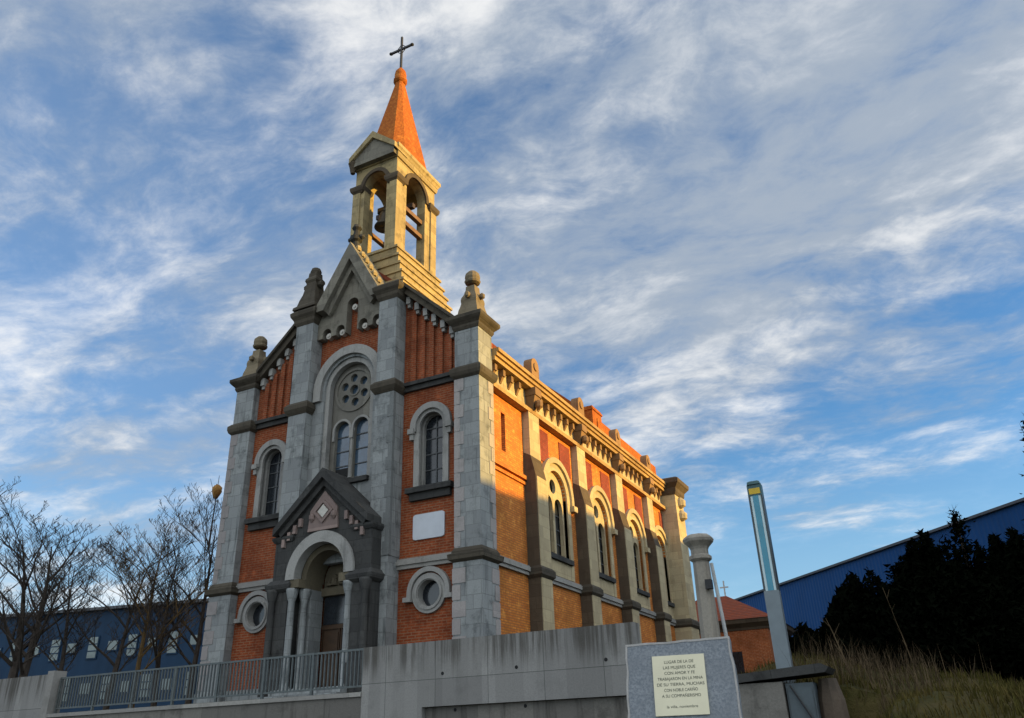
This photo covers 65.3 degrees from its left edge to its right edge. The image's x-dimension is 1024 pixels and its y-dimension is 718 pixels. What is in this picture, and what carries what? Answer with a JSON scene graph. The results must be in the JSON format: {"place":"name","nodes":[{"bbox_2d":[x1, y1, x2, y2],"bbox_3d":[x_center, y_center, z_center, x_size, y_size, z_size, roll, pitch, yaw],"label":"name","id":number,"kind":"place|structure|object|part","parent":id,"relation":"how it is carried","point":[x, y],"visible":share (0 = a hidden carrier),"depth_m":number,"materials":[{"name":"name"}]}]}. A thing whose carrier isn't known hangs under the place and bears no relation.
{"place":"outdoors","nodes":[
{"label":"outdoors","id":0,"kind":"place"},
{"bbox_2d":[0,0,1023,613],"label":"sky","id":1,"kind":"structure","parent":0,"point":[778,244],"materials":[{"name":"blue"}]},
{"bbox_2d":[66,649,1023,717],"bbox_3d":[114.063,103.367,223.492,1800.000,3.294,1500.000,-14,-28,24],"label":"ground","id":2,"kind":"structure","parent":0,"point":[871,708],"depth_m":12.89,"materials":[{"name":"green plant"}]},
{"bbox_2d":[0,479,111,678],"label":"bare tree","id":3,"kind":"object","parent":2,"relation":"on","point":[16,664],"visible":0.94,"depth_m":31.75,"materials":[{"name":"brown plant"}]},
{"bbox_2d":[1,537,121,671],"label":"bare tree","id":4,"kind":"object","parent":2,"relation":"on","point":[64,653],"visible":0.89,"depth_m":32.32,"materials":[{"name":"brown plant"}]},
{"bbox_2d":[0,598,208,712],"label":"blue building","id":5,"kind":"structure","parent":2,"relation":"on","point":[90,659],"depth_m":50.30,"materials":[{"name":"blue metal"}]},
{"bbox_2d":[7,644,14,664],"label":"window","id":6,"kind":"structure","parent":5,"relation":"in","point":[10,655],"depth_m":51.82,"materials":[{"name":"grey glass"}]},
{"bbox_2d":[34,645,40,655],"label":"window","id":7,"kind":"structure","parent":5,"relation":"in","point":[37,651],"depth_m":51.44,"materials":[{"name":"grey glass"}]},
{"bbox_2d":[47,638,61,661],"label":"window","id":8,"kind":"structure","parent":5,"relation":"in","point":[54,647],"depth_m":51.16,"materials":[{"name":"grey glass"}]},
{"bbox_2d":[62,679,69,702],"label":"window","id":9,"kind":"structure","parent":5,"relation":"in","point":[69,679],"depth_m":49.78,"materials":[{"name":"grey glass"}]},
{"bbox_2d":[66,642,78,653],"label":"window","id":10,"kind":"structure","parent":5,"relation":"in","point":[70,644],"depth_m":50.99,"materials":[{"name":"grey glass"}]},
{"bbox_2d":[79,682,89,695],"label":"window","id":11,"kind":"structure","parent":5,"relation":"in","point":[84,682],"depth_m":49.56,"materials":[{"name":"grey glass"}]},
{"bbox_2d":[85,636,99,659],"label":"window","id":12,"kind":"structure","parent":5,"relation":"in","point":[91,653],"depth_m":50.55,"materials":[{"name":"grey glass"}]},
{"bbox_2d":[97,675,109,700],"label":"window","id":13,"kind":"structure","parent":5,"relation":"in","point":[104,675],"depth_m":49.31,"materials":[{"name":"grey glass"}]},
{"bbox_2d":[106,639,119,651],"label":"window","id":14,"kind":"structure","parent":5,"relation":"in","point":[114,642],"depth_m":50.31,"materials":[{"name":"grey glass"}]},
{"bbox_2d":[120,679,131,693],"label":"window","id":15,"kind":"structure","parent":5,"relation":"in","point":[128,679],"depth_m":48.97,"materials":[{"name":"grey glass"}]},
{"bbox_2d":[125,633,139,656],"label":"window","id":16,"kind":"structure","parent":5,"relation":"in","point":[130,637],"depth_m":49.99,"materials":[{"name":"grey glass"}]},
{"bbox_2d":[139,672,152,698],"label":"window","id":17,"kind":"structure","parent":5,"relation":"in","point":[152,672],"depth_m":48.67,"materials":[{"name":"grey glass"}]},
{"bbox_2d":[161,677,172,690],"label":"window","id":18,"kind":"structure","parent":5,"relation":"in","point":[163,677],"depth_m":48.39,"materials":[{"name":"grey glass"}]},
{"bbox_2d":[165,630,180,654],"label":"window","id":19,"kind":"structure","parent":5,"relation":"in","point":[172,651],"depth_m":49.36,"materials":[{"name":"grey glass"}]},
{"bbox_2d":[182,670,197,695],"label":"window","id":20,"kind":"structure","parent":5,"relation":"in","point":[185,670],"depth_m":48.12,"materials":[{"name":"grey glass"}]},
{"bbox_2d":[189,634,201,645],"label":"window","id":21,"kind":"structure","parent":5,"relation":"in","point":[192,641],"depth_m":49.16,"materials":[{"name":"grey glass"}]},
{"bbox_2d":[71,527,198,709],"bbox_3d":[-16.014,11.074,33.753,4.529,8.473,4.726,-14,-28,24],"label":"bare tree","id":22,"kind":"object","parent":2,"relation":"on","point":[116,664],"visible":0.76,"depth_m":33.69,"materials":[{"name":"brown plant"}]},
{"bbox_2d":[92,506,212,707],"bbox_3d":[-15.036,10.639,33.916,5.770,9.330,5.585,12,-29,-27],"label":"bare tree","id":23,"kind":"object","parent":2,"relation":"on","point":[141,654],"visible":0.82,"depth_m":33.86,"materials":[{"name":"dark brown bark"}]},
{"bbox_2d":[116,509,216,706],"bbox_3d":[-14.404,10.952,33.902,3.852,8.710,4.905,3,-26,-9],"label":"bare tree","id":24,"kind":"object","parent":2,"relation":"on","point":[165,620],"visible":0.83,"depth_m":34.01,"materials":[{"name":"brown plant"}]},
{"bbox_2d":[135,475,222,703],"bbox_3d":[-14.034,10.370,34.949,5.043,10.668,4.663,9,-28,-22],"label":"bare tree","id":25,"kind":"object","parent":2,"relation":"on","point":[198,638],"visible":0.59,"depth_m":35.04,"materials":[{"name":"brown plant"}]},
{"bbox_2d":[212,484,221,498],"bbox_3d":[-13.527,6.074,36.634,0.430,0.719,0.456,5,-27,-15],"label":"wasp nest","id":26,"kind":"object","parent":25,"relation":"hanging from","point":[216,490],"visible":0.96,"depth_m":36.49,"materials":[{"name":"paper"}]},
{"bbox_2d":[0,622,640,717],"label":"retaining wall","id":27,"kind":"structure","parent":2,"relation":"on","point":[538,668],"depth_m":16.35,"materials":[{"name":"concrete"}]},
{"bbox_2d":[51,648,363,713],"bbox_3d":[-7.781,8.000,19.668,10.370,0.917,0.140,-14,-28,24],"label":"railing","id":28,"kind":"object","parent":27,"relation":"on","point":[134,686],"visible":0.94,"depth_m":19.54,"materials":[{"name":"metal"}]},
{"bbox_2d":[193,36,699,703],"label":"church","id":29,"kind":"structure","parent":2,"relation":"on","point":[413,458],"depth_m":28.46,"materials":[{"name":"orange brick"}]},
{"bbox_2d":[233,590,267,632],"bbox_3d":[-8.731,8.716,27.532,1.780,1.405,0.450,-14,-28,24],"label":"round window","id":30,"kind":"structure","parent":29,"relation":"in","point":[253,610],"depth_m":27.61,"materials":[{"name":"stone"}]},
{"bbox_2d":[244,439,285,531],"bbox_3d":[-8.869,4.611,29.519,1.760,3.360,0.600,-14,-28,24],"label":"tall window","id":31,"kind":"structure","parent":29,"relation":"in","point":[268,465],"depth_m":29.71,"materials":[{"name":"stone"}]},
{"bbox_2d":[318,595,344,686],"bbox_3d":[-5.510,9.050,25.628,1.560,2.900,0.155,-14,-28,24],"label":"door","id":32,"kind":"structure","parent":29,"relation":"in","point":[333,615],"depth_m":25.91,"materials":[{"name":"brown wood"}]},
{"bbox_2d":[374,205,385,233],"bbox_3d":[-5.417,-6.035,34.205,0.920,1.300,0.920,-14,-28,24],"label":"bell","id":33,"kind":"object","parent":29,"relation":"hanging from","point":[379,226],"visible":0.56,"depth_m":33.97,"materials":[{"name":"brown metal"}]},
{"bbox_2d":[402,566,451,613],"bbox_3d":[-2.517,7.145,24.718,1.780,1.405,0.450,-14,-28,24],"label":"round window","id":34,"kind":"structure","parent":29,"relation":"in","point":[428,592],"depth_m":24.75,"materials":[{"name":"stone"}]},
{"bbox_2d":[404,401,453,501],"bbox_3d":[-2.655,3.040,26.705,1.760,3.360,0.600,-14,-28,24],"label":"tall window","id":35,"kind":"structure","parent":29,"relation":"in","point":[431,425],"depth_m":26.80,"materials":[{"name":"stone"}]},
{"bbox_2d":[542,457,577,581],"bbox_3d":[1.671,5.982,30.362,0.560,4.550,3.100,-14,-28,24],"label":"side window","id":36,"kind":"structure","parent":29,"relation":"in","point":[563,566],"depth_m":30.81,"materials":[{"name":"stone"}]},
{"bbox_2d":[588,485,617,597],"bbox_3d":[3.737,7.654,33.993,0.560,4.550,3.100,-14,-28,24],"label":"side window","id":37,"kind":"structure","parent":29,"relation":"in","point":[607,583],"depth_m":34.56,"materials":[{"name":"stone"}]},
{"bbox_2d":[625,508,650,609],"bbox_3d":[5.804,9.327,37.623,0.560,4.550,3.100,-14,-28,24],"label":"side window","id":38,"kind":"structure","parent":29,"relation":"in","point":[631,514],"depth_m":38.28,"materials":[{"name":"stone"}]},
{"bbox_2d":[655,525,674,618],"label":"side window","id":39,"kind":"structure","parent":29,"relation":"in","point":[660,532],"depth_m":41.51,"materials":[{"name":"stone"}]},
{"bbox_2d":[625,636,742,717],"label":"memorial slab","id":40,"kind":"structure","parent":2,"relation":"on","point":[694,678],"depth_m":5.33,"materials":[{"name":"stone"}]},
{"bbox_2d":[682,533,720,638],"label":"stone pillar","id":41,"kind":"structure","parent":2,"relation":"on","point":[698,545],"depth_m":17.92,"materials":[{"name":"stone"}]},
{"bbox_2d":[710,563,727,635],"bbox_3d":[4.832,6.155,18.109,0.281,3.055,0.090,-14,-28,24],"label":"steel pole","id":42,"kind":"object","parent":2,"relation":"on","point":[719,600],"visible":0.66,"depth_m":18.39,"materials":[{"name":"metal"}]},
{"bbox_2d":[695,581,795,673],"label":"brick house","id":43,"kind":"structure","parent":2,"relation":"on","point":[748,630],"depth_m":50.75,"materials":[{"name":"orange brick"}]},
{"bbox_2d":[732,651,744,673],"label":"window","id":44,"kind":"structure","parent":43,"relation":"in","point":[738,657],"depth_m":50.44,"materials":[{"name":"black glass"}]},
{"bbox_2d":[747,480,795,682],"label":"lamp column","id":45,"kind":"structure","parent":2,"relation":"on","point":[773,601],"depth_m":14.86,"materials":[{"name":"metal"}]},
{"bbox_2d":[772,621,783,644],"bbox_3d":[4.805,4.947,14.427,0.150,0.400,0.003,-14,-28,24],"label":"service door","id":46,"kind":"structure","parent":45,"relation":"in","point":[777,628],"depth_m":14.42,"materials":[{"name":"metal"}]},
{"bbox_2d":[737,663,849,717],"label":"wall stub","id":47,"kind":"object","parent":2,"relation":"on","point":[763,694],"depth_m":13.08,"materials":[{"name":"concrete"}]},
{"bbox_2d":[785,682,821,717],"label":"metal cabinet","id":48,"kind":"object","parent":2,"relation":"on","point":[803,700],"visible":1,"depth_m":12.91,"materials":[{"name":"metal"}]},
{"bbox_3d":[4.701,6.020,12.678,0.380,1.500,0.024,-14,-28,24],"label":"door","id":49,"kind":"part","parent":48,"relation":"part of","materials":[{"name":"grey metal"}]},
{"bbox_2d":[822,618,853,682],"bbox_3d":[5.757,5.181,14.077,0.408,1.241,0.101,-11,-27,18],"label":"dead stem","id":50,"kind":"object","parent":2,"relation":"on","point":[841,654],"visible":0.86,"depth_m":14.10,"materials":[{"name":"brown plant"}]},
{"bbox_2d":[735,497,1023,636],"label":"warehouse","id":51,"kind":"structure","parent":2,"relation":"on","point":[807,597],"depth_m":62.15,"materials":[{"name":"blue metal"}]},
{"bbox_2d":[737,629,1021,717],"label":"dry weeds","id":52,"kind":"object","parent":2,"relation":"on","point":[881,670],"visible":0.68,"depth_m":14.75,"materials":[{"name":"brown plant"}]},
{"bbox_2d":[882,587,912,661],"bbox_3d":[9.366,6.632,19.272,0.328,2.229,0.064,-16,-29,27],"label":"dead stem","id":53,"kind":"object","parent":2,"relation":"on","point":[898,626],"visible":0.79,"depth_m":19.33,"materials":[{"name":"brown plant"}]},
{"bbox_2d":[788,526,1023,682],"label":"undergrowth","id":54,"kind":"object","parent":2,"relation":"on","point":[856,607],"visible":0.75,"depth_m":19.92,"materials":[{"name":"plant"}]},
{"bbox_2d":[866,560,965,669],"bbox_3d":[10.443,7.038,21.151,3.341,3.515,3.161,-14,-28,24],"label":"conifer","id":55,"kind":"object","parent":2,"relation":"on","point":[894,570],"visible":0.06,"depth_m":21.75,"materials":[{"name":"green plant"}]},
{"bbox_2d":[910,541,1019,677],"bbox_3d":[11.378,6.610,20.754,3.452,4.164,3.547,-14,-28,24],"label":"conifer","id":56,"kind":"object","parent":2,"relation":"on","point":[966,660],"visible":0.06,"depth_m":19.63,"materials":[{"name":"green plant"}]},
{"bbox_2d":[945,506,1023,678],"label":"conifer","id":57,"kind":"object","parent":2,"relation":"on","point":[957,530],"visible":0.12,"depth_m":21.00,"materials":[{"name":"green plant"}]},
{"bbox_2d":[1019,415,1023,533],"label":"conifer","id":58,"kind":"object","parent":2,"relation":"on","point":[1022,439],"visible":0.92,"depth_m":20.88,"materials":[{"name":"green plant"}]}
]}

